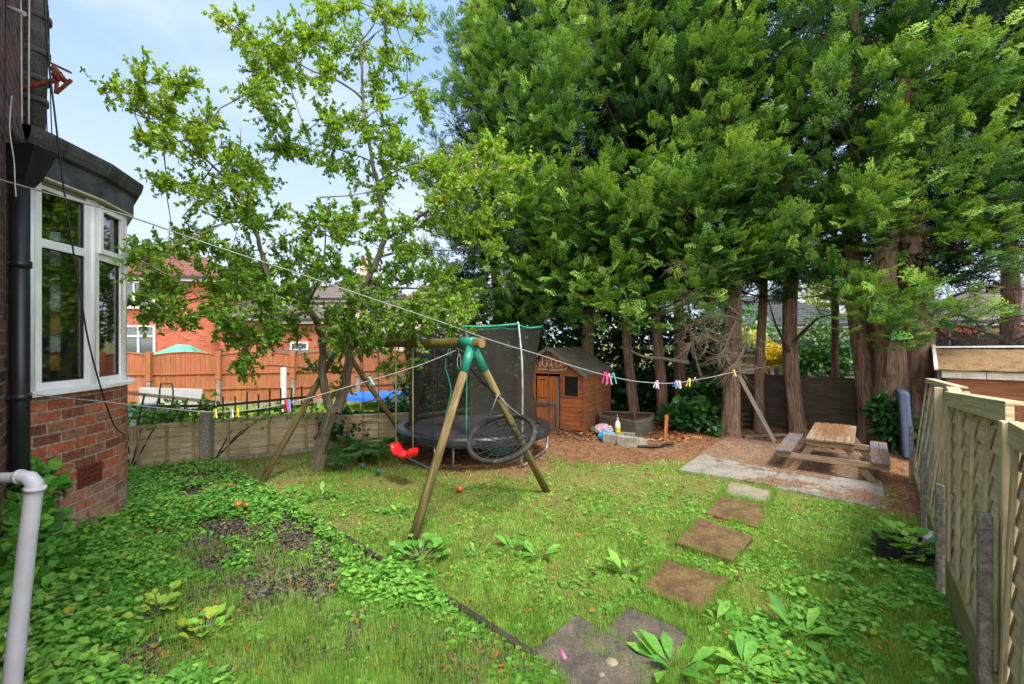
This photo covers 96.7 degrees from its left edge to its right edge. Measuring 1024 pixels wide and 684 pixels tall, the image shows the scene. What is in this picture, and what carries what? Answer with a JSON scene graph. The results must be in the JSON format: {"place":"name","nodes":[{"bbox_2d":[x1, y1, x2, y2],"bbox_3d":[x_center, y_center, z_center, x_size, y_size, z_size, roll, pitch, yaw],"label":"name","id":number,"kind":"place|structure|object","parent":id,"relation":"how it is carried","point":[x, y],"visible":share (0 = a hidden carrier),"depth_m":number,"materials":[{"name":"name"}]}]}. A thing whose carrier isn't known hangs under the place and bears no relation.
{"place":"outdoors","nodes":[
{"label":"outdoors","id":0,"kind":"place"},
{"bbox_2d":[306,255,414,350],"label":"house","id":1,"kind":"structure","parent":0,"point":[334,293],"depth_m":29.27,"materials":[{"name":"grey tile"}]},
{"bbox_2d":[47,0,1023,342],"label":"sky","id":2,"kind":"structure","parent":0,"point":[92,35],"materials":[{"name":"blue"}]},
{"bbox_2d":[125,343,955,683],"bbox_3d":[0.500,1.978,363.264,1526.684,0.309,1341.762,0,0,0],"label":"ground","id":3,"kind":"structure","parent":0,"point":[297,459],"depth_m":6.08,"materials":[{"name":"plant"}]},
{"bbox_2d":[0,454,85,617],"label":"climbing weed","id":4,"kind":"object","parent":3,"relation":"on","point":[48,545],"visible":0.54,"depth_m":3.88,"materials":[{"name":"green plant"}]},
{"bbox_2d":[0,0,143,683],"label":"brick house","id":5,"kind":"structure","parent":3,"relation":"on","point":[63,321],"depth_m":4.51,"materials":[{"name":"red brick"}]},
{"bbox_2d":[35,182,90,390],"bbox_3d":[-4.547,-0.537,4.590,0.070,2.005,0.650,0,0,-6],"label":"window","id":6,"kind":"structure","parent":5,"relation":"in","point":[62,352],"depth_m":4.59,"materials":[{"name":"white plastic"}]},
{"bbox_2d":[96,202,124,383],"bbox_3d":[-4.663,-0.537,5.257,0.100,2.005,0.586,0,0,-17],"label":"window","id":7,"kind":"structure","parent":5,"relation":"in","point":[110,226],"depth_m":5.29,"materials":[{"name":"white plastic"}]},
{"bbox_2d":[28,350,455,412],"bbox_3d":[-2.456,0.408,4.840,3.928,0.617,0.008,0,0,-27],"label":"washing line","id":8,"kind":"object","parent":5,"relation":"attached to","point":[229,411],"visible":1,"depth_m":4.60,"materials":[{"name":"fabric"}]},
{"bbox_2d":[0,179,778,383],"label":"washing line","id":9,"kind":"object","parent":5,"relation":"attached to","point":[322,281],"visible":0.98,"depth_m":4.89,"materials":[{"name":"fabric"}]},
{"bbox_2d":[122,579,193,626],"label":"yellow green weed","id":10,"kind":"object","parent":3,"relation":"on","point":[156,599],"visible":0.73,"depth_m":3.44,"materials":[{"name":"green plant"}]},
{"bbox_2d":[146,408,188,438],"bbox_3d":[-6.601,1.550,8.600,0.750,0.550,0.400,0,0,0],"label":"storage box","id":11,"kind":"object","parent":3,"relation":"on","point":[169,420],"visible":0.11,"depth_m":8.41,"materials":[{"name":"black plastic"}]},
{"bbox_2d":[154,344,206,353],"bbox_3d":[-12.337,1.090,17.100,1.500,2.020,1.400,0,0,0],"label":"tarpaulin shelter","id":12,"kind":"object","parent":3,"relation":"on","point":[181,348],"visible":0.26,"depth_m":16.85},
{"bbox_2d":[127,253,275,353],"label":"house","id":13,"kind":"structure","parent":3,"relation":"on","point":[201,339],"depth_m":21.03,"materials":[{"name":"orange brick"}]},
{"bbox_2d":[127,325,155,353],"bbox_3d":[-17.576,0.090,20.512,2.700,1.680,0.165,0,0,-13],"label":"window","id":14,"kind":"structure","parent":13,"relation":"in","point":[136,343],"depth_m":20.71,"materials":[{"name":"white plastic"}]},
{"bbox_2d":[127,281,155,308],"bbox_3d":[-17.527,-2.135,20.523,2.600,1.230,0.165,0,0,-13],"label":"window","id":15,"kind":"structure","parent":13,"relation":"in","point":[134,287],"depth_m":20.63,"materials":[{"name":"white plastic"}]},
{"bbox_2d":[177,602,235,646],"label":"yellow green weed","id":16,"kind":"object","parent":3,"relation":"on","point":[214,611],"visible":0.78,"depth_m":3.26,"materials":[{"name":"green plant"}]},
{"bbox_2d":[208,300,280,353],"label":"house","id":17,"kind":"structure","parent":3,"relation":"on","point":[222,346],"depth_m":21.14,"materials":[{"name":"red brick"}]},
{"bbox_2d":[127,351,407,407],"bbox_3d":[-7.590,1.159,13.504,12.258,1.782,0.954,0,0,-16],"label":"panel fence","id":18,"kind":"object","parent":3,"relation":"on","point":[205,372],"visible":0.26,"depth_m":13.08,"materials":[{"name":"wood"}]},
{"bbox_2d":[130,401,409,448],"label":"neighbour grass","id":19,"kind":"structure","parent":3,"relation":"on","point":[371,407],"depth_m":12.60,"materials":[{"name":"plant"}]},
{"bbox_2d":[0,456,558,683],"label":"bed weeds","id":20,"kind":"object","parent":3,"relation":"on","point":[76,609],"visible":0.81,"depth_m":3.75,"materials":[{"name":"green plant"}]},
{"bbox_2d":[281,368,286,411],"bbox_3d":[-6.019,1.300,12.000,0.130,1.250,0.080,0,0,0],"label":"white post","id":21,"kind":"object","parent":3,"relation":"on","point":[284,381],"visible":0.52,"depth_m":11.96,"materials":[{"name":"paint"}]},
{"bbox_2d":[128,411,442,467],"bbox_3d":[-3.411,1.683,8.792,6.398,0.955,0.549,0,0,-28],"label":"board fence","id":22,"kind":"object","parent":3,"relation":"on","point":[205,443],"visible":0.6,"depth_m":8.14,"materials":[{"name":"brown wood"}]},
{"bbox_2d":[139,387,202,408],"bbox_3d":[-6.808,1.133,9.100,1.134,0.474,0.039,0,0,-10],"label":"white board","id":23,"kind":"object","parent":22,"relation":"attached to","point":[188,393],"visible":0.47,"depth_m":9.08,"materials":[{"name":"paint"}]},
{"bbox_2d":[129,392,214,425],"bbox_3d":[-5.700,1.084,7.675,1.176,0.558,0.056,0,0,-30],"label":"trellis","id":24,"kind":"object","parent":22,"relation":"attached to","point":[144,395],"visible":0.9,"depth_m":7.62,"materials":[{"name":"metal"}]},
{"bbox_2d":[217,385,316,420],"bbox_3d":[-4.495,1.115,8.446,1.652,0.531,0.056,0,0,-36],"label":"trellis","id":25,"kind":"object","parent":22,"relation":"attached to","point":[269,400],"visible":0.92,"depth_m":8.38,"materials":[{"name":"metal"}]},
{"bbox_2d":[314,404,408,446],"bbox_3d":[-2.180,1.696,9.705,3.948,0.851,0.579,0,0,-28],"label":"ivy","id":26,"kind":"object","parent":22,"relation":"attached to","point":[347,410],"visible":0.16,"depth_m":9.05,"materials":[{"name":"green plant"}]},
{"bbox_2d":[273,484,307,500],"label":"dock plant","id":27,"kind":"object","parent":3,"relation":"on","point":[288,488],"visible":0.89,"depth_m":6.16,"materials":[{"name":"green plant"}]},
{"bbox_2d":[79,0,539,471],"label":"apple tree","id":28,"kind":"object","parent":3,"relation":"on","point":[225,291],"visible":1,"depth_m":6.50,"materials":[{"name":"green plant"}]},
{"bbox_2d":[264,305,357,349],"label":"house","id":29,"kind":"structure","parent":3,"relation":"on","point":[306,343],"depth_m":22.40,"materials":[{"name":"red brick"}]},
{"bbox_2d":[298,481,340,501],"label":"dock plant","id":30,"kind":"object","parent":3,"relation":"on","point":[314,492],"visible":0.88,"depth_m":6.03,"materials":[{"name":"green plant"}]},
{"bbox_2d":[81,462,560,683],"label":"slate chips","id":31,"kind":"object","parent":3,"relation":"on","point":[261,590],"visible":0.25,"depth_m":3.77,"materials":[{"name":"gravel"}]},
{"bbox_2d":[306,455,352,466],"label":"fern","id":32,"kind":"object","parent":3,"relation":"on","point":[337,461],"visible":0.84,"depth_m":7.48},
{"bbox_2d":[84,515,575,683],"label":"long grass","id":33,"kind":"structure","parent":3,"relation":"on","point":[317,674],"depth_m":3.14,"materials":[{"name":"plant"}]},
{"bbox_2d":[309,442,379,462],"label":"fern","id":34,"kind":"object","parent":3,"relation":"on","point":[352,453],"visible":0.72,"depth_m":8.00,"materials":[{"name":"plant"}]},
{"bbox_2d":[331,437,380,446],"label":"fern","id":35,"kind":"object","parent":3,"relation":"on","point":[349,440],"visible":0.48,"depth_m":8.72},
{"bbox_2d":[340,443,406,458],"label":"fern","id":36,"kind":"object","parent":3,"relation":"on","point":[382,451],"visible":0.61,"depth_m":8.02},
{"bbox_2d":[345,391,405,410],"bbox_3d":[-3.830,1.700,13.100,1.890,0.400,1.890,0,0,0],"label":"trampoline","id":37,"kind":"object","parent":3,"relation":"on","point":[368,395],"visible":0.41,"depth_m":12.69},
{"bbox_2d":[252,478,538,659],"bbox_3d":[-1.862,2.077,4.882,5.561,0.118,0.050,0,0,43],"label":"timber edging","id":38,"kind":"object","parent":3,"relation":"on","point":[492,626],"visible":0.34,"depth_m":3.43,"materials":[{"name":"wood"}]},
{"bbox_2d":[259,337,550,540],"bbox_3d":[-1.673,1.056,6.859,3.963,2.276,3.011,0,0,42],"label":"swing set","id":39,"kind":"object","parent":3,"relation":"on","point":[472,345],"visible":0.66,"depth_m":5.77,"materials":[{"name":"brown wood"}]},
{"bbox_2d":[361,353,379,474],"bbox_3d":[-2.272,1.122,7.294,0.563,1.916,0.069,0,0,44],"label":"rope ladder","id":40,"kind":"object","parent":39,"relation":"hanging from","point":[362,463],"visible":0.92,"depth_m":7.20,"materials":[{"name":"fabric"}]},
{"bbox_2d":[390,353,418,458],"bbox_3d":[-1.568,0.916,6.612,0.518,1.494,0.230,0,0,44],"label":"hanging swing","id":41,"kind":"object","parent":39,"relation":"hanging from","point":[397,450],"visible":1,"depth_m":6.56,"materials":[{"name":"red plastic"}]},
{"bbox_2d":[438,351,536,464],"bbox_3d":[-0.261,0.784,5.857,0.793,1.336,1.274,0,0,-44],"label":"nest swing","id":42,"kind":"object","parent":39,"relation":"hanging from","point":[496,460],"visible":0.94,"depth_m":5.75,"materials":[{"name":"fabric"}]},
{"bbox_2d":[385,532,451,564],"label":"leafy weed","id":43,"kind":"object","parent":3,"relation":"on","point":[435,541],"visible":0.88,"depth_m":4.43,"materials":[{"name":"green plant"}]},
{"bbox_2d":[396,322,550,469],"bbox_3d":[-0.722,0.878,8.652,2.905,2.445,2.937,0,0,0],"label":"trampoline","id":44,"kind":"object","parent":3,"relation":"on","point":[511,369],"visible":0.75,"depth_m":7.92,"materials":[{"name":"fabric"}]},
{"bbox_2d":[405,0,565,331],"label":"conifer tree","id":45,"kind":"object","parent":3,"relation":"on","point":[456,88],"visible":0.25,"depth_m":12.66,"materials":[{"name":"green plant"}]},
{"bbox_2d":[495,535,524,555],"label":"dock plant","id":46,"kind":"object","parent":3,"relation":"on","point":[501,538],"visible":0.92,"depth_m":4.65,"materials":[{"name":"green plant"}]},
{"bbox_2d":[100,430,951,683],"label":"fallen leaves","id":47,"kind":"object","parent":3,"relation":"on","point":[153,645],"visible":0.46,"depth_m":3.38,"materials":[{"name":"plant"}]},
{"bbox_2d":[408,0,667,352],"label":"conifer tree","id":48,"kind":"object","parent":3,"relation":"on","point":[539,25],"visible":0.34,"depth_m":11.20,"materials":[{"name":"green plant"}]},
{"bbox_2d":[517,540,560,557],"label":"dock plant","id":49,"kind":"object","parent":3,"relation":"on","point":[529,546],"visible":0.86,"depth_m":4.51,"materials":[{"name":"green plant"}]},
{"bbox_2d":[383,289,752,412],"bbox_3d":[1.508,0.348,12.794,10.200,3.735,2.238,0,0,-9],"label":"ivy hedge","id":50,"kind":"object","parent":3,"relation":"on","point":[618,389],"visible":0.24,"depth_m":12.68,"materials":[{"name":"green plant"}]},
{"bbox_2d":[533,347,614,432],"bbox_3d":[1.362,1.149,11.673,2.025,2.086,2.140,0,0,30],"label":"playhouse","id":51,"kind":"object","parent":3,"relation":"on","point":[588,391],"visible":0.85,"depth_m":10.81,"materials":[{"name":"orange wood"}]},
{"bbox_2d":[537,376,555,401],"bbox_3d":[0.838,1.120,10.886,0.526,0.600,0.024,0,0,30],"label":"door","id":52,"kind":"structure","parent":51,"relation":"in","point":[542,381],"depth_m":10.89,"materials":[{"name":"orange wood"}]},
{"bbox_2d":[537,403,555,426],"bbox_3d":[0.811,1.760,10.879,0.496,0.550,0.024,0,0,30],"label":"door","id":53,"kind":"structure","parent":51,"relation":"in","point":[542,409],"depth_m":10.85,"materials":[{"name":"orange wood"}]},
{"bbox_2d":[563,374,579,398],"bbox_3d":[1.381,1.030,10.588,0.420,0.540,0.034,0,0,30],"label":"window","id":54,"kind":"structure","parent":51,"relation":"in","point":[571,383],"depth_m":10.60,"materials":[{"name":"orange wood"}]},
{"bbox_2d":[434,0,740,354],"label":"conifer tree","id":55,"kind":"object","parent":3,"relation":"on","point":[565,82],"visible":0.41,"depth_m":10.36,"materials":[{"name":"green plant"}]},
{"bbox_2d":[534,615,661,683],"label":"stepping stone","id":56,"kind":"object","parent":3,"relation":"on","point":[588,665],"visible":0.74,"depth_m":2.96,"materials":[{"name":"stone"}]},
{"bbox_2d":[221,446,975,683],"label":"lawn grass","id":57,"kind":"structure","parent":3,"relation":"on","point":[893,648],"depth_m":4.22,"materials":[{"name":"plant"}]},
{"bbox_2d":[236,451,968,683],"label":"lawn weeds","id":58,"kind":"object","parent":3,"relation":"on","point":[777,671],"visible":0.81,"depth_m":3.62,"materials":[{"name":"green plant"}]},
{"bbox_2d":[603,433,623,443],"bbox_3d":[2.095,1.999,9.406,0.420,0.200,0.140,0,0,20],"label":"concrete block","id":59,"kind":"object","parent":3,"relation":"on","point":[610,438],"depth_m":9.36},
{"bbox_2d":[463,0,773,423],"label":"conifer tree","id":60,"kind":"object","parent":3,"relation":"on","point":[658,346],"visible":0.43,"depth_m":9.64,"materials":[{"name":"green plant"}]},
{"bbox_2d":[528,410,708,441],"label":"dry leaves","id":61,"kind":"object","parent":3,"relation":"on","point":[587,433],"visible":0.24,"depth_m":10.13,"materials":[{"name":"plant"}]},
{"bbox_2d":[603,548,647,582],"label":"dock plant","id":62,"kind":"object","parent":3,"relation":"on","point":[614,557],"visible":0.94,"depth_m":4.22,"materials":[{"name":"green plant"}]},
{"bbox_2d":[599,411,654,436],"bbox_3d":[2.704,1.922,10.778,1.366,0.344,1.474,0,0,15],"label":"planter","id":63,"kind":"object","parent":3,"relation":"on","point":[644,422],"visible":0.84,"depth_m":10.51,"materials":[{"name":"grey wood"}]},
{"bbox_2d":[617,435,637,447],"bbox_3d":[2.319,1.994,9.119,0.400,0.200,0.140,0,0,22],"label":"concrete block","id":64,"kind":"object","parent":3,"relation":"on","point":[628,441],"depth_m":9.06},
{"bbox_2d":[512,0,767,411],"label":"conifer tree","id":65,"kind":"object","parent":3,"relation":"on","point":[629,368],"visible":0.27,"depth_m":10.02,"materials":[{"name":"green plant"}]},
{"bbox_2d":[604,607,686,680],"bbox_3d":[0.904,2.092,3.168,0.534,0.055,0.649,0,0,41],"label":"stepping stone","id":66,"kind":"object","parent":3,"relation":"on","point":[628,622],"visible":0.28,"depth_m":3.29,"materials":[{"name":"stone"}]},
{"bbox_2d":[387,415,919,520],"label":"needle litter","id":67,"kind":"object","parent":3,"relation":"on","point":[744,459],"visible":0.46,"depth_m":8.05,"materials":[{"name":"plant"}]},
{"bbox_2d":[626,629,718,682],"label":"dock plant","id":68,"kind":"object","parent":3,"relation":"on","point":[650,646],"visible":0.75,"depth_m":2.96,"materials":[{"name":"green plant"}]},
{"bbox_2d":[574,0,784,397],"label":"conifer tree","id":69,"kind":"object","parent":3,"relation":"on","point":[679,366],"visible":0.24,"depth_m":9.34,"materials":[{"name":"green plant"}]},
{"bbox_2d":[640,559,729,616],"bbox_3d":[1.469,2.103,3.912,0.585,0.056,0.721,0,0,39],"label":"stepping stone","id":70,"kind":"object","parent":3,"relation":"on","point":[693,586],"visible":0.58,"depth_m":3.92,"materials":[{"name":"stone"}]},
{"bbox_2d":[655,375,721,433],"bbox_3d":[4.315,1.444,10.582,2.140,1.384,1.196,0,0,0],"label":"laurel shrub","id":71,"kind":"object","parent":3,"relation":"on","point":[695,406],"visible":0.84,"depth_m":10.37,"materials":[{"name":"green plant"}]},
{"bbox_2d":[533,442,892,683],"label":"edge grass","id":72,"kind":"structure","parent":3,"relation":"on","point":[769,502],"depth_m":3.81,"materials":[{"name":"plant"}]},
{"bbox_2d":[702,415,723,436],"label":"laurel shrub","id":73,"kind":"object","parent":3,"relation":"on","point":[714,429],"visible":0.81,"depth_m":10.09,"materials":[{"name":"green plant"}]},
{"bbox_2d":[675,518,752,563],"bbox_3d":[2.137,2.078,4.816,0.621,0.048,0.852,0,0,43],"label":"stepping stone","id":74,"kind":"object","parent":3,"relation":"on","point":[708,536],"visible":0.98,"depth_m":4.71,"materials":[{"name":"stone"}]},
{"bbox_2d":[521,0,908,438],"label":"conifer tree","id":75,"kind":"object","parent":3,"relation":"on","point":[731,352],"visible":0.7,"depth_m":8.93,"materials":[{"name":"green plant"}]},
{"bbox_2d":[673,299,781,364],"bbox_3d":[10.659,0.083,21.989,5.935,4.267,3.724,0,0,0],"label":"bush","id":76,"kind":"object","parent":3,"relation":"on","point":[753,325],"visible":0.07,"depth_m":21.63,"materials":[{"name":"green plant"}]},
{"bbox_2d":[703,600,755,636],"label":"dock plant","id":77,"kind":"object","parent":3,"relation":"on","point":[723,607],"visible":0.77,"depth_m":3.40,"materials":[{"name":"green plant"}]},
{"bbox_2d":[705,496,764,529],"bbox_3d":[2.796,2.097,5.633,0.604,0.056,0.884,0,0,38],"label":"stepping stone","id":78,"kind":"object","parent":3,"relation":"on","point":[728,508],"visible":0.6,"depth_m":5.58,"materials":[{"name":"stone"}]},
{"bbox_2d":[704,630,775,679],"bbox_3d":[1.472,2.036,2.876,0.445,0.147,0.363,0,0,-25],"label":"dock plant","id":79,"kind":"object","parent":3,"relation":"on","point":[746,650],"visible":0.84,"depth_m":2.93,"materials":[{"name":"green plant"}]},
{"bbox_2d":[719,323,774,366],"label":"bush","id":80,"kind":"object","parent":3,"relation":"on","point":[753,332],"visible":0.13,"depth_m":18.70,"materials":[{"name":"yellow plant"}]},
{"bbox_2d":[724,482,771,504],"bbox_3d":[3.261,2.098,6.292,0.572,0.052,0.775,0,0,36],"label":"stepping stone","id":81,"kind":"object","parent":3,"relation":"on","point":[753,492],"visible":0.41,"depth_m":6.32,"materials":[{"name":"stone"}]},
{"bbox_2d":[737,374,775,441],"bbox_3d":[5.215,1.401,9.729,0.761,1.435,0.086,0,0,30],"label":"plank","id":82,"kind":"object","parent":3,"relation":"on","point":[756,409],"visible":0.86,"depth_m":9.71,"materials":[{"name":"wood"}]},
{"bbox_2d":[743,433,785,437],"bbox_3d":[5.528,2.045,9.956,1.005,0.070,0.080,0,0,-10],"label":"plank","id":83,"kind":"object","parent":3,"relation":"on","point":[762,435],"visible":0.89,"depth_m":9.92,"materials":[{"name":"grey wood"}]},
{"bbox_2d":[765,342,782,374],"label":"bush","id":84,"kind":"object","parent":3,"relation":"on","point":[772,356],"visible":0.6,"depth_m":16.87,"materials":[{"name":"yellow plant"}]},
{"bbox_2d":[717,339,852,377],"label":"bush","id":85,"kind":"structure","parent":3,"relation":"on","point":[750,356],"depth_m":18.53,"materials":[{"name":"green plant"}]},
{"bbox_2d":[688,0,899,431],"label":"conifer tree","id":86,"kind":"object","parent":3,"relation":"on","point":[759,373],"visible":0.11,"depth_m":9.50,"materials":[{"name":"green plant"}]},
{"bbox_2d":[765,590,844,655],"bbox_3d":[2.080,2.016,3.264,0.503,0.205,0.517,0,0,43],"label":"dock plant","id":87,"kind":"object","parent":3,"relation":"on","point":[777,606],"visible":0.8,"depth_m":3.28,"materials":[{"name":"green plant"}]},
{"bbox_2d":[711,0,919,436],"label":"conifer tree","id":88,"kind":"object","parent":3,"relation":"on","point":[796,416],"visible":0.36,"depth_m":9.32,"materials":[{"name":"green plant"}]},
{"bbox_2d":[778,313,853,377],"bbox_3d":[11.024,0.492,15.986,2.985,3.268,2.106,0,0,0],"label":"bush","id":89,"kind":"object","parent":3,"relation":"on","point":[812,358],"visible":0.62,"depth_m":15.71,"materials":[{"name":"green plant"}]},
{"bbox_2d":[612,369,1021,436],"bbox_3d":[5.592,1.430,11.512,10.216,1.340,0.416,0,0,39],"label":"back fence","id":90,"kind":"object","parent":3,"relation":"on","point":[830,400],"visible":0.12,"depth_m":10.57,"materials":[{"name":"wood"}]},
{"bbox_2d":[798,269,845,312],"bbox_3d":[25.200,-2.755,35.709,5.556,9.721,4.852,0,0,-43],"label":"garden tree","id":91,"kind":"object","parent":3,"relation":"on","point":[813,300],"visible":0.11,"depth_m":35.63,"materials":[{"name":"green plant"}]},
{"bbox_2d":[752,1,945,376],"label":"conifer tree","id":92,"kind":"object","parent":3,"relation":"on","point":[834,351],"visible":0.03,"depth_m":10.91,"materials":[{"name":"green plant"}]},
{"bbox_2d":[732,0,1023,444],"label":"conifer tree","id":93,"kind":"object","parent":3,"relation":"on","point":[862,351],"visible":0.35,"depth_m":8.83,"materials":[{"name":"green plant"}]},
{"bbox_2d":[861,390,921,454],"bbox_3d":[7.232,1.556,8.625,1.091,1.328,0.890,0,0,-25],"label":"laurel shrub","id":94,"kind":"object","parent":3,"relation":"on","point":[882,406],"visible":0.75,"depth_m":8.52,"materials":[{"name":"green plant"}]},
{"bbox_2d":[768,0,1023,452],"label":"conifer tree","id":95,"kind":"object","parent":3,"relation":"on","point":[901,318],"visible":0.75,"depth_m":8.22,"materials":[{"name":"green plant"}]},
{"bbox_2d":[871,529,934,566],"bbox_3d":[3.791,2.000,4.406,0.460,0.200,0.264,0,0,30],"label":"plant trough","id":96,"kind":"object","parent":3,"relation":"on","point":[882,551],"visible":0.5,"depth_m":4.35,"materials":[{"name":"black plastic"}]},
{"bbox_2d":[860,516,934,566],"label":"trough plants","id":97,"kind":"object","parent":96,"relation":"in","point":[900,527],"visible":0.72,"depth_m":4.40,"materials":[{"name":"green plant"}]},
{"bbox_2d":[895,388,914,458],"bbox_3d":[7.261,1.480,8.425,0.229,1.198,0.850,0,0,36],"label":"mattress","id":98,"kind":"object","parent":3,"relation":"on","point":[904,398],"visible":0.72,"depth_m":8.10,"materials":[{"name":"blue fabric"}]},
{"bbox_2d":[909,378,1023,683],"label":"garden fence","id":99,"kind":"object","parent":3,"relation":"on","point":[966,476],"visible":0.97,"depth_m":2.86,"materials":[{"name":"wood"}]},
{"bbox_2d":[923,0,1023,380],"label":"conifer tree","id":100,"kind":"object","parent":3,"relation":"on","point":[1018,299],"visible":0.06,"depth_m":9.91,"materials":[{"name":"green plant"}]},
{"bbox_2d":[931,345,1023,421],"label":"garden shed","id":101,"kind":"structure","parent":3,"relation":"on","point":[972,367],"depth_m":7.69,"materials":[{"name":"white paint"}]},
{"bbox_2d":[935,326,1023,379],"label":"garage","id":102,"kind":"structure","parent":3,"relation":"on","point":[937,374],"depth_m":13.03,"materials":[{"name":"grey"}]},
{"bbox_2d":[939,0,1023,246],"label":"conifer tree","id":103,"kind":"object","parent":3,"relation":"on","point":[1019,83],"visible":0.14,"depth_m":9.01,"materials":[{"name":"green plant"}]},
{"bbox_2d":[679,437,794,484],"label":"patio","id":104,"kind":"structure","parent":0,"point":[726,468],"depth_m":7.57,"materials":[{"name":"concrete"}]},
{"bbox_2d":[686,296,849,368],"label":"house","id":105,"kind":"structure","parent":0,"point":[777,311],"depth_m":28.94,"materials":[{"name":"grey"}]},
{"bbox_2d":[770,447,885,508],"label":"patio","id":106,"kind":"structure","parent":0,"point":[835,482],"depth_m":6.63,"materials":[{"name":"concrete"}]},
{"bbox_2d":[775,422,890,481],"bbox_3d":[5.376,1.792,7.631,1.446,0.586,1.750,0,0,38],"label":"picnic table","id":107,"kind":"object","parent":106,"relation":"on","point":[812,441],"visible":0.83,"depth_m":7.15,"materials":[{"name":"brown wood"}]},
{"bbox_2d":[775,422,890,462],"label":"table needles","id":108,"kind":"object","parent":107,"relation":"on","point":[832,428],"visible":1,"depth_m":7.65,"materials":[{"name":"plant"}]},
{"bbox_2d":[935,280,1023,332],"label":"house","id":109,"kind":"structure","parent":0,"point":[985,317],"depth_m":21.25,"materials":[{"name":"grey tile"}]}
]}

